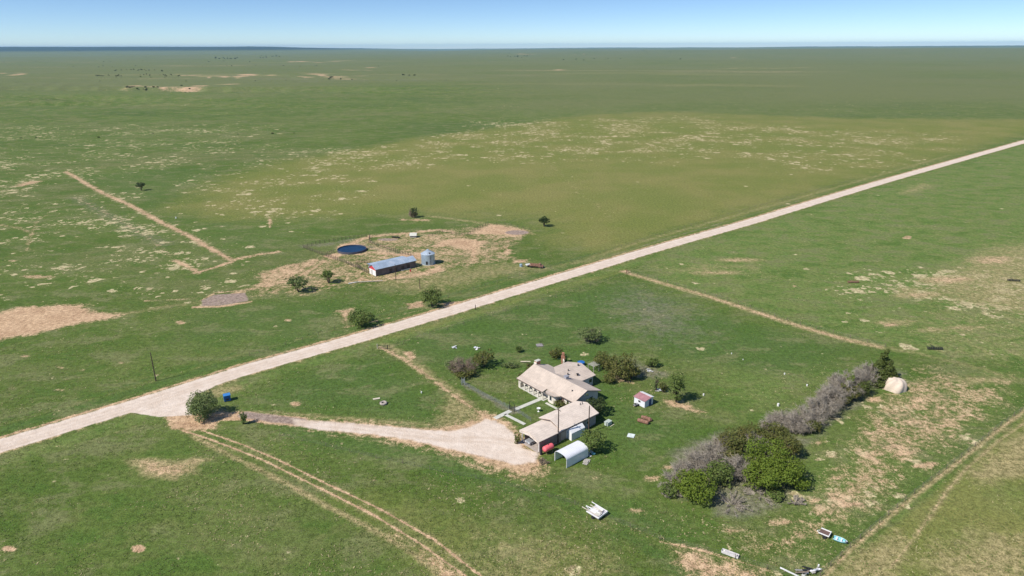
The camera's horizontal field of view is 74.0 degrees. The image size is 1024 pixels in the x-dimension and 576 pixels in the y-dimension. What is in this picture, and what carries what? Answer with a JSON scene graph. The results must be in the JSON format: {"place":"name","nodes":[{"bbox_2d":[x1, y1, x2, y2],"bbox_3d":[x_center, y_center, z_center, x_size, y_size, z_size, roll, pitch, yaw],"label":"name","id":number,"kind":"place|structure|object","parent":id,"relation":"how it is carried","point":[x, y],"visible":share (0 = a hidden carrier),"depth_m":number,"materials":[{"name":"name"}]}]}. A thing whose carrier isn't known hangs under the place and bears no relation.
{"place":"outdoors","nodes":[
{"label":"outdoors","id":0,"kind":"place"},
{"bbox_2d":[161,418,483,575],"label":"dirt track","id":1,"kind":"structure","parent":0,"point":[384,514],"depth_m":144.72,"materials":[{"name":"soil"}]},
{"bbox_2d":[292,419,537,464],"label":"driveway","id":2,"kind":"structure","parent":0,"point":[492,439],"depth_m":166.79,"materials":[{"name":"gravel"}]},
{"bbox_2d":[0,45,1023,575],"bbox_3d":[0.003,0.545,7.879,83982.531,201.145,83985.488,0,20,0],"label":"ground","id":3,"kind":"structure","parent":0,"point":[584,151],"depth_m":272.19,"materials":[{"name":"plant"}]},
{"bbox_2d":[135,182,145,190],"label":"tree","id":4,"kind":"object","parent":3,"relation":"on","point":[140,185],"visible":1,"depth_m":456.73,"materials":[{"name":"green plant"}]},
{"bbox_2d":[185,389,221,422],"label":"round bush","id":5,"kind":"object","parent":3,"relation":"on","point":[206,399],"visible":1,"depth_m":173.59,"materials":[{"name":"green plant"}]},
{"bbox_2d":[223,392,230,401],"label":"blue trash bin","id":6,"kind":"object","parent":3,"relation":"on","point":[226,396],"visible":1,"depth_m":183.50,"materials":[{"name":"paint"}]},
{"bbox_2d":[239,410,246,423],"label":"columnar shrub","id":7,"kind":"object","parent":3,"relation":"on","point":[243,420],"visible":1,"depth_m":171.91,"materials":[{"name":"green plant"}]},
{"bbox_2d":[285,276,307,291],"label":"tree","id":8,"kind":"object","parent":3,"relation":"on","point":[297,281],"visible":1,"depth_m":263.62,"materials":[{"name":"green plant"}]},
{"bbox_2d":[320,270,334,282],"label":"tree","id":9,"kind":"object","parent":3,"relation":"on","point":[325,273],"visible":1,"depth_m":274.47,"materials":[{"name":"green plant"}]},
{"bbox_2d":[303,234,363,247],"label":"pen fence","id":10,"kind":"object","parent":3,"relation":"on","point":[326,241],"visible":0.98,"depth_m":332.81,"materials":[{"name":"brown wood"}]},
{"bbox_2d":[304,245,368,273],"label":"pen fence","id":11,"kind":"object","parent":3,"relation":"on","point":[339,260],"visible":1,"depth_m":305.25,"materials":[{"name":"brown wood"}]},
{"bbox_2d":[337,245,366,254],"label":"stock tank","id":12,"kind":"object","parent":3,"relation":"on","point":[350,249],"visible":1,"depth_m":319.63,"materials":[{"name":"liquid"}]},
{"bbox_2d":[346,308,374,326],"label":"tree","id":13,"kind":"object","parent":3,"relation":"on","point":[357,319],"visible":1,"depth_m":230.69,"materials":[{"name":"green plant"}]},
{"bbox_2d":[368,256,416,275],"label":"barn","id":14,"kind":"structure","parent":3,"relation":"on","point":[383,267],"depth_m":289.38,"materials":[{"name":"white paint"}]},
{"bbox_2d":[410,207,416,217],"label":"tree","id":15,"kind":"object","parent":3,"relation":"on","point":[414,209],"visible":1,"depth_m":380.27,"materials":[{"name":"green plant"}]},
{"bbox_2d":[421,249,434,265],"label":"grain bin","id":16,"kind":"object","parent":3,"relation":"on","point":[427,257],"visible":1,"depth_m":297.44,"materials":[{"name":"metal"}]},
{"bbox_2d":[420,286,442,305],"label":"tree","id":17,"kind":"object","parent":3,"relation":"on","point":[431,296],"visible":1,"depth_m":248.59,"materials":[{"name":"green plant"}]},
{"bbox_2d":[444,359,456,368],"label":"bush","id":18,"kind":"object","parent":3,"relation":"on","point":[446,364],"visible":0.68,"depth_m":200.50,"materials":[{"name":"green plant"}]},
{"bbox_2d":[430,223,485,235],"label":"corral fence","id":19,"kind":"object","parent":3,"relation":"on","point":[459,232],"visible":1,"depth_m":347.63,"materials":[{"name":"brown wood"}]},
{"bbox_2d":[446,356,479,373],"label":"dead bush","id":20,"kind":"object","parent":3,"relation":"on","point":[460,365],"visible":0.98,"depth_m":199.04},
{"bbox_2d":[450,364,476,378],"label":"bush","id":21,"kind":"object","parent":3,"relation":"on","point":[459,374],"visible":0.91,"depth_m":195.62,"materials":[{"name":"green plant"}]},
{"bbox_2d":[461,382,504,406],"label":"yard fence","id":22,"kind":"object","parent":3,"relation":"on","point":[497,400],"visible":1,"depth_m":183.88,"materials":[{"name":"metal"}]},
{"bbox_2d":[472,348,494,366],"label":"tree","id":23,"kind":"object","parent":3,"relation":"on","point":[484,359],"visible":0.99,"depth_m":201.56,"materials":[{"name":"green plant"}]},
{"bbox_2d":[493,410,511,418],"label":"walkway","id":24,"kind":"structure","parent":3,"relation":"on","point":[502,414],"depth_m":176.53,"materials":[{"name":"concrete"}]},
{"bbox_2d":[499,362,520,367],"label":"bush","id":25,"kind":"object","parent":3,"relation":"on","point":[509,364],"visible":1,"depth_m":202.15,"materials":[{"name":"green plant"}]},
{"bbox_2d":[0,237,1023,575],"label":"grass tufts","id":26,"kind":"object","parent":3,"relation":"on","point":[528,475],"visible":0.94,"depth_m":148.12,"materials":[{"name":"plant"}]},
{"bbox_2d":[0,255,1023,575],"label":"weeds","id":27,"kind":"object","parent":3,"relation":"on","point":[554,473],"visible":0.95,"depth_m":145.17,"materials":[{"name":"green plant"}]},
{"bbox_2d":[398,271,627,342],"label":"field fence","id":28,"kind":"object","parent":3,"relation":"on","point":[505,310],"visible":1,"depth_m":244.09,"materials":[{"name":"brown wood"}]},
{"bbox_2d":[504,414,525,424],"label":"walkway","id":29,"kind":"structure","parent":3,"relation":"on","point":[514,419],"depth_m":174.13,"materials":[{"name":"concrete"}]},
{"bbox_2d":[514,432,520,443],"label":"bush","id":30,"kind":"object","parent":3,"relation":"on","point":[516,439],"visible":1,"depth_m":162.74,"materials":[{"name":"green plant"}]},
{"bbox_2d":[516,398,540,409],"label":"walkway","id":31,"kind":"structure","parent":3,"relation":"on","point":[527,404],"depth_m":181.41,"materials":[{"name":"concrete"}]},
{"bbox_2d":[525,435,534,444],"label":"parked car","id":32,"kind":"object","parent":3,"relation":"on","point":[530,441],"visible":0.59,"depth_m":162.96,"materials":[{"name":"paint"}]},
{"bbox_2d":[529,263,543,267],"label":"derelict truck","id":33,"kind":"object","parent":3,"relation":"on","point":[540,265],"visible":1,"depth_m":293.43,"materials":[{"name":"metal"}]},
{"bbox_2d":[279,432,798,574],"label":"dry weeds","id":34,"kind":"object","parent":3,"relation":"on","point":[542,494],"visible":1,"depth_m":144.19,"materials":[{"name":"beige plant"}]},
{"bbox_2d":[538,456,548,463],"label":"dry weeds","id":35,"kind":"object","parent":3,"relation":"on","point":[542,460],"visible":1,"depth_m":155.66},
{"bbox_2d":[538,216,550,225],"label":"tree","id":36,"kind":"object","parent":3,"relation":"on","point":[543,220],"visible":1,"depth_m":359.11,"materials":[{"name":"green plant"}]},
{"bbox_2d":[249,181,846,354],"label":"roadside fence","id":37,"kind":"object","parent":3,"relation":"on","point":[535,269],"visible":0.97,"depth_m":290.96,"materials":[{"name":"brown wood"}]},
{"bbox_2d":[542,443,553,453],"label":"fuel tank","id":38,"kind":"object","parent":3,"relation":"on","point":[548,447],"visible":1,"depth_m":158.78,"materials":[{"name":"metal"}]},
{"bbox_2d":[549,347,562,358],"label":"bush","id":39,"kind":"object","parent":3,"relation":"on","point":[556,353],"visible":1,"depth_m":207.47,"materials":[{"name":"green plant"}]},
{"bbox_2d":[516,359,600,403],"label":"ranch house","id":40,"kind":"structure","parent":3,"relation":"on","point":[569,382],"depth_m":186.47,"materials":[{"name":"white paint"}]},
{"bbox_2d":[561,352,564,363],"bbox_3d":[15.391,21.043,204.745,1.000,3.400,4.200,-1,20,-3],"label":"chimney","id":41,"kind":"object","parent":40,"relation":"attached to","point":[563,358],"visible":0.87,"depth_m":204.24,"materials":[{"name":"brick"}]},
{"bbox_2d":[519,401,598,452],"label":"garage","id":42,"kind":"structure","parent":3,"relation":"on","point":[543,431],"depth_m":165.50,"materials":[{"name":"grey"}]},
{"bbox_2d":[557,408,560,443],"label":"utility pole","id":43,"kind":"object","parent":3,"relation":"on","point":[558,427],"visible":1,"depth_m":162.09,"materials":[{"name":"brown wood"}]},
{"bbox_2d":[553,399,565,407],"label":"bush","id":44,"kind":"object","parent":3,"relation":"on","point":[559,403],"visible":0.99,"depth_m":180.04,"materials":[{"name":"green plant"}]},
{"bbox_2d":[554,441,587,467],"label":"metal shelter","id":45,"kind":"object","parent":3,"relation":"on","point":[574,452],"visible":1,"depth_m":156.14,"materials":[{"name":"metal"}]},
{"bbox_2d":[567,422,584,440],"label":"canvas shelter","id":46,"kind":"object","parent":3,"relation":"on","point":[574,432],"visible":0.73,"depth_m":165.34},
{"bbox_2d":[577,326,602,341],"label":"tree","id":47,"kind":"object","parent":3,"relation":"on","point":[590,336],"visible":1,"depth_m":217.65,"materials":[{"name":"green plant"}]},
{"bbox_2d":[580,428,606,451],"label":"tree","id":48,"kind":"object","parent":3,"relation":"on","point":[593,444],"visible":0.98,"depth_m":158.96,"materials":[{"name":"green plant"}]},
{"bbox_2d":[582,502,607,518],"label":"flat trailer","id":49,"kind":"object","parent":3,"relation":"on","point":[597,513],"visible":1,"depth_m":138.40,"materials":[{"name":"white paint"}]},
{"bbox_2d":[585,393,606,411],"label":"tree","id":50,"kind":"object","parent":3,"relation":"on","point":[593,401],"visible":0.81,"depth_m":175.01,"materials":[{"name":"green plant"}]},
{"bbox_2d":[593,351,615,368],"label":"tree","id":51,"kind":"object","parent":3,"relation":"on","point":[598,358],"visible":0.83,"depth_m":199.01,"materials":[{"name":"green plant"}]},
{"bbox_2d":[600,373,615,382],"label":"bush","id":52,"kind":"object","parent":3,"relation":"on","point":[609,379],"visible":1,"depth_m":192.19,"materials":[{"name":"green plant"}]},
{"bbox_2d":[604,419,613,426],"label":"storage box","id":53,"kind":"object","parent":3,"relation":"on","point":[607,422],"visible":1,"depth_m":171.24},
{"bbox_2d":[603,352,636,378],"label":"tree","id":54,"kind":"object","parent":3,"relation":"on","point":[618,370],"visible":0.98,"depth_m":193.62,"materials":[{"name":"green plant"}]},
{"bbox_2d":[622,365,640,379],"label":"tree","id":55,"kind":"object","parent":3,"relation":"on","point":[634,373],"visible":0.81,"depth_m":193.00,"materials":[{"name":"green plant"}]},
{"bbox_2d":[637,418,648,424],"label":"rusty tank","id":56,"kind":"object","parent":3,"relation":"on","point":[640,420],"visible":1,"depth_m":171.79,"materials":[{"name":"metal"}]},
{"bbox_2d":[633,391,653,407],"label":"garden shed","id":57,"kind":"structure","parent":3,"relation":"on","point":[642,399],"depth_m":180.59,"materials":[{"name":"white paint"}]},
{"bbox_2d":[645,356,658,368],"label":"bush","id":58,"kind":"object","parent":3,"relation":"on","point":[654,362],"visible":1,"depth_m":201.58,"materials":[{"name":"green plant"}]},
{"bbox_2d":[653,373,660,390],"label":"bush","id":59,"kind":"object","parent":3,"relation":"on","point":[656,382],"visible":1,"depth_m":187.34,"materials":[{"name":"green plant"}]},
{"bbox_2d":[659,382,667,391],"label":"bush","id":60,"kind":"object","parent":3,"relation":"on","point":[661,386],"visible":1,"depth_m":186.95,"materials":[{"name":"green plant"}]},
{"bbox_2d":[658,480,681,497],"bbox_3d":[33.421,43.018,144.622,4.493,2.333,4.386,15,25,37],"label":"windbreak bush","id":61,"kind":"object","parent":3,"relation":"on","point":[662,487],"visible":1,"depth_m":144.02,"materials":[{"name":"green plant"}]},
{"bbox_2d":[668,372,686,402],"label":"poplar","id":62,"kind":"object","parent":3,"relation":"on","point":[679,381],"visible":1,"depth_m":179.74,"materials":[{"name":"green plant"}]},
{"bbox_2d":[660,460,698,484],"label":"dead bush","id":63,"kind":"object","parent":3,"relation":"on","point":[678,465],"visible":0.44,"depth_m":148.80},
{"bbox_2d":[672,468,704,494],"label":"windbreak tree","id":64,"kind":"object","parent":3,"relation":"on","point":[683,472],"visible":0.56,"depth_m":144.54,"materials":[{"name":"green plant"}]},
{"bbox_2d":[675,447,718,474],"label":"dead bush","id":65,"kind":"object","parent":3,"relation":"on","point":[694,461],"visible":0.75,"depth_m":152.09,"materials":[{"name":"plant"}]},
{"bbox_2d":[677,468,717,504],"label":"windbreak tree","id":66,"kind":"object","parent":3,"relation":"on","point":[709,491],"visible":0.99,"depth_m":140.86,"materials":[{"name":"green plant"}]},
{"bbox_2d":[691,440,731,464],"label":"dead bush","id":67,"kind":"object","parent":3,"relation":"on","point":[714,450],"visible":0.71,"depth_m":155.58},
{"bbox_2d":[706,459,735,487],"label":"windbreak tree","id":68,"kind":"object","parent":3,"relation":"on","point":[721,468],"visible":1,"depth_m":146.80,"materials":[{"name":"green plant"}]},
{"bbox_2d":[711,433,737,450],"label":"dead bush","id":69,"kind":"object","parent":3,"relation":"on","point":[715,442],"visible":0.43,"depth_m":158.57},
{"bbox_2d":[721,548,738,558],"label":"water trough","id":70,"kind":"object","parent":3,"relation":"on","point":[726,551],"visible":1,"depth_m":127.34,"materials":[{"name":"white metal"}]},
{"bbox_2d":[718,444,742,460],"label":"windbreak tree","id":71,"kind":"object","parent":3,"relation":"on","point":[733,453],"visible":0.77,"depth_m":153.72,"materials":[{"name":"green plant"}]},
{"bbox_2d":[715,426,749,450],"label":"windbreak tree","id":72,"kind":"object","parent":3,"relation":"on","point":[736,438],"visible":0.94,"depth_m":157.66,"materials":[{"name":"green plant"}]},
{"bbox_2d":[714,490,753,517],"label":"brush pile","id":73,"kind":"object","parent":3,"relation":"on","point":[736,502],"visible":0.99,"depth_m":141.51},
{"bbox_2d":[723,452,753,483],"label":"dead bush","id":74,"kind":"object","parent":3,"relation":"on","point":[737,464],"visible":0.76,"depth_m":149.28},
{"bbox_2d":[624,272,881,349],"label":"field lane","id":75,"kind":"structure","parent":3,"relation":"on","point":[828,334],"depth_m":241.62,"materials":[{"name":"soil"}]},
{"bbox_2d":[737,421,769,443],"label":"windbreak tree","id":76,"kind":"object","parent":3,"relation":"on","point":[748,429],"visible":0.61,"depth_m":161.19,"materials":[{"name":"green plant"}]},
{"bbox_2d":[742,433,771,455],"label":"dead bush","id":77,"kind":"object","parent":3,"relation":"on","point":[746,435],"visible":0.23,"depth_m":158.62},
{"bbox_2d":[629,270,885,344],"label":"field fence","id":78,"kind":"object","parent":3,"relation":"on","point":[752,306],"visible":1,"depth_m":247.53,"materials":[{"name":"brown wood"}]},
{"bbox_2d":[742,484,779,505],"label":"brush pile","id":79,"kind":"object","parent":3,"relation":"on","point":[752,491],"visible":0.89,"depth_m":144.81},
{"bbox_2d":[741,460,784,489],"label":"windbreak tree","id":80,"kind":"object","parent":3,"relation":"on","point":[767,481],"visible":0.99,"depth_m":144.68,"materials":[{"name":"green plant"}]},
{"bbox_2d":[741,436,791,473],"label":"windbreak tree","id":81,"kind":"object","parent":3,"relation":"on","point":[757,449],"visible":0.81,"depth_m":150.29,"materials":[{"name":"green plant"}]},
{"bbox_2d":[758,416,781,433],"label":"dead bush","id":82,"kind":"object","parent":3,"relation":"on","point":[767,421],"visible":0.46,"depth_m":168.17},
{"bbox_2d":[764,486,784,502],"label":"windbreak bush","id":83,"kind":"object","parent":3,"relation":"on","point":[775,493],"visible":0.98,"depth_m":143.01,"materials":[{"name":"green plant"}]},
{"bbox_2d":[760,421,789,447],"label":"windbreak tree","id":84,"kind":"object","parent":3,"relation":"on","point":[773,429],"visible":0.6,"depth_m":161.50,"materials":[{"name":"green plant"}]},
{"bbox_2d":[762,409,800,431],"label":"dead bush","id":85,"kind":"object","parent":3,"relation":"on","point":[779,416],"visible":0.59,"depth_m":170.19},
{"bbox_2d":[761,453,806,484],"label":"windbreak tree","id":86,"kind":"object","parent":3,"relation":"on","point":[790,469],"visible":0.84,"depth_m":145.08,"materials":[{"name":"green plant"}]},
{"bbox_2d":[772,429,802,457],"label":"windbreak tree","id":87,"kind":"object","parent":3,"relation":"on","point":[794,447],"visible":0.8,"depth_m":156.21,"materials":[{"name":"green plant"}]},
{"bbox_2d":[787,495,805,504],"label":"rock","id":88,"kind":"object","parent":3,"relation":"on","point":[796,499],"visible":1,"depth_m":142.10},
{"bbox_2d":[781,410,817,435],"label":"dead bush","id":89,"kind":"object","parent":3,"relation":"on","point":[801,427],"visible":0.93,"depth_m":166.70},
{"bbox_2d":[790,475,811,489],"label":"windbreak bush","id":90,"kind":"object","parent":3,"relation":"on","point":[806,484],"visible":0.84,"depth_m":145.06,"materials":[{"name":"green plant"}]},
{"bbox_2d":[795,566,820,575],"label":"scrap heap","id":91,"kind":"object","parent":3,"relation":"on","point":[806,571],"visible":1,"depth_m":122.78,"materials":[{"name":"white metal"}]},
{"bbox_2d":[791,400,828,427],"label":"dead bush","id":92,"kind":"object","parent":3,"relation":"on","point":[811,414],"visible":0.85,"depth_m":171.00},
{"bbox_2d":[804,419,821,432],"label":"windbreak bush","id":93,"kind":"object","parent":3,"relation":"on","point":[816,427],"visible":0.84,"depth_m":166.85,"materials":[{"name":"green plant"}]},
{"bbox_2d":[804,390,842,417],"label":"dead bush","id":94,"kind":"object","parent":3,"relation":"on","point":[821,404],"visible":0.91,"depth_m":174.18,"materials":[{"name":"plant"}]},
{"bbox_2d":[817,527,831,538],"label":"utility trailer","id":95,"kind":"object","parent":3,"relation":"on","point":[825,533],"visible":1,"depth_m":132.13,"materials":[{"name":"white paint"}]},
{"bbox_2d":[816,381,833,399],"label":"dead bush","id":96,"kind":"object","parent":3,"relation":"on","point":[822,389],"visible":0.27,"depth_m":182.36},
{"bbox_2d":[816,385,851,411],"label":"dead bush","id":97,"kind":"object","parent":3,"relation":"on","point":[829,392],"visible":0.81,"depth_m":178.57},
{"bbox_2d":[827,370,847,386],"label":"dead bush","id":98,"kind":"object","parent":3,"relation":"on","point":[834,376],"visible":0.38,"depth_m":188.91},
{"bbox_2d":[833,535,847,543],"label":"rowing boat","id":99,"kind":"object","parent":3,"relation":"on","point":[839,539],"visible":1,"depth_m":130.88,"materials":[{"name":"teal paint"}]},
{"bbox_2d":[832,393,850,404],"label":"windbreak bush","id":100,"kind":"object","parent":3,"relation":"on","point":[848,402],"visible":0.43,"depth_m":179.03,"materials":[{"name":"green plant"}]},
{"bbox_2d":[826,375,865,399],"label":"dead bush","id":101,"kind":"object","parent":3,"relation":"on","point":[838,382],"visible":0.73,"depth_m":182.88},
{"bbox_2d":[845,373,854,383],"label":"windbreak tree","id":102,"kind":"object","parent":3,"relation":"on","point":[853,376],"visible":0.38,"depth_m":186.18,"materials":[{"name":"green plant"}]},
{"bbox_2d":[841,382,862,399],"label":"windbreak tree","id":103,"kind":"object","parent":3,"relation":"on","point":[856,395],"visible":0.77,"depth_m":181.54,"materials":[{"name":"green plant"}]},
{"bbox_2d":[843,366,877,387],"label":"dead bush","id":104,"kind":"object","parent":3,"relation":"on","point":[860,378],"visible":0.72,"depth_m":187.29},
{"bbox_2d":[857,380,874,394],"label":"windbreak tree","id":105,"kind":"object","parent":3,"relation":"on","point":[866,386],"visible":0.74,"depth_m":183.75,"materials":[{"name":"green plant"}]},
{"bbox_2d":[854,360,882,382],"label":"dead bush","id":106,"kind":"object","parent":3,"relation":"on","point":[870,367],"visible":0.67,"depth_m":190.98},
{"bbox_2d":[869,349,898,388],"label":"cedar","id":107,"kind":"object","parent":3,"relation":"on","point":[886,368],"visible":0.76,"depth_m":189.31,"materials":[{"name":"green plant"}]},
{"bbox_2d":[884,377,906,393],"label":"boulder","id":108,"kind":"object","parent":3,"relation":"on","point":[896,385],"visible":1,"depth_m":186.85,"materials":[{"name":"stone"}]},
{"bbox_2d":[816,406,1023,575],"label":"field fence","id":109,"kind":"object","parent":3,"relation":"on","point":[923,483],"visible":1,"depth_m":143.22,"materials":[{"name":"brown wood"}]},
{"bbox_2d":[0,141,1023,454],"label":"gravel road","id":110,"kind":"structure","parent":0,"point":[56,429],"depth_m":225.56,"materials":[{"name":"gravel"}]},
{"bbox_2d":[0,0,1023,48],"label":"sky","id":111,"kind":"structure","parent":0,"point":[388,24],"materials":[{"name":"blue"}]},
{"bbox_2d":[871,416,1023,575],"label":"farm track","id":112,"kind":"structure","parent":0,"point":[952,485],"depth_m":142.18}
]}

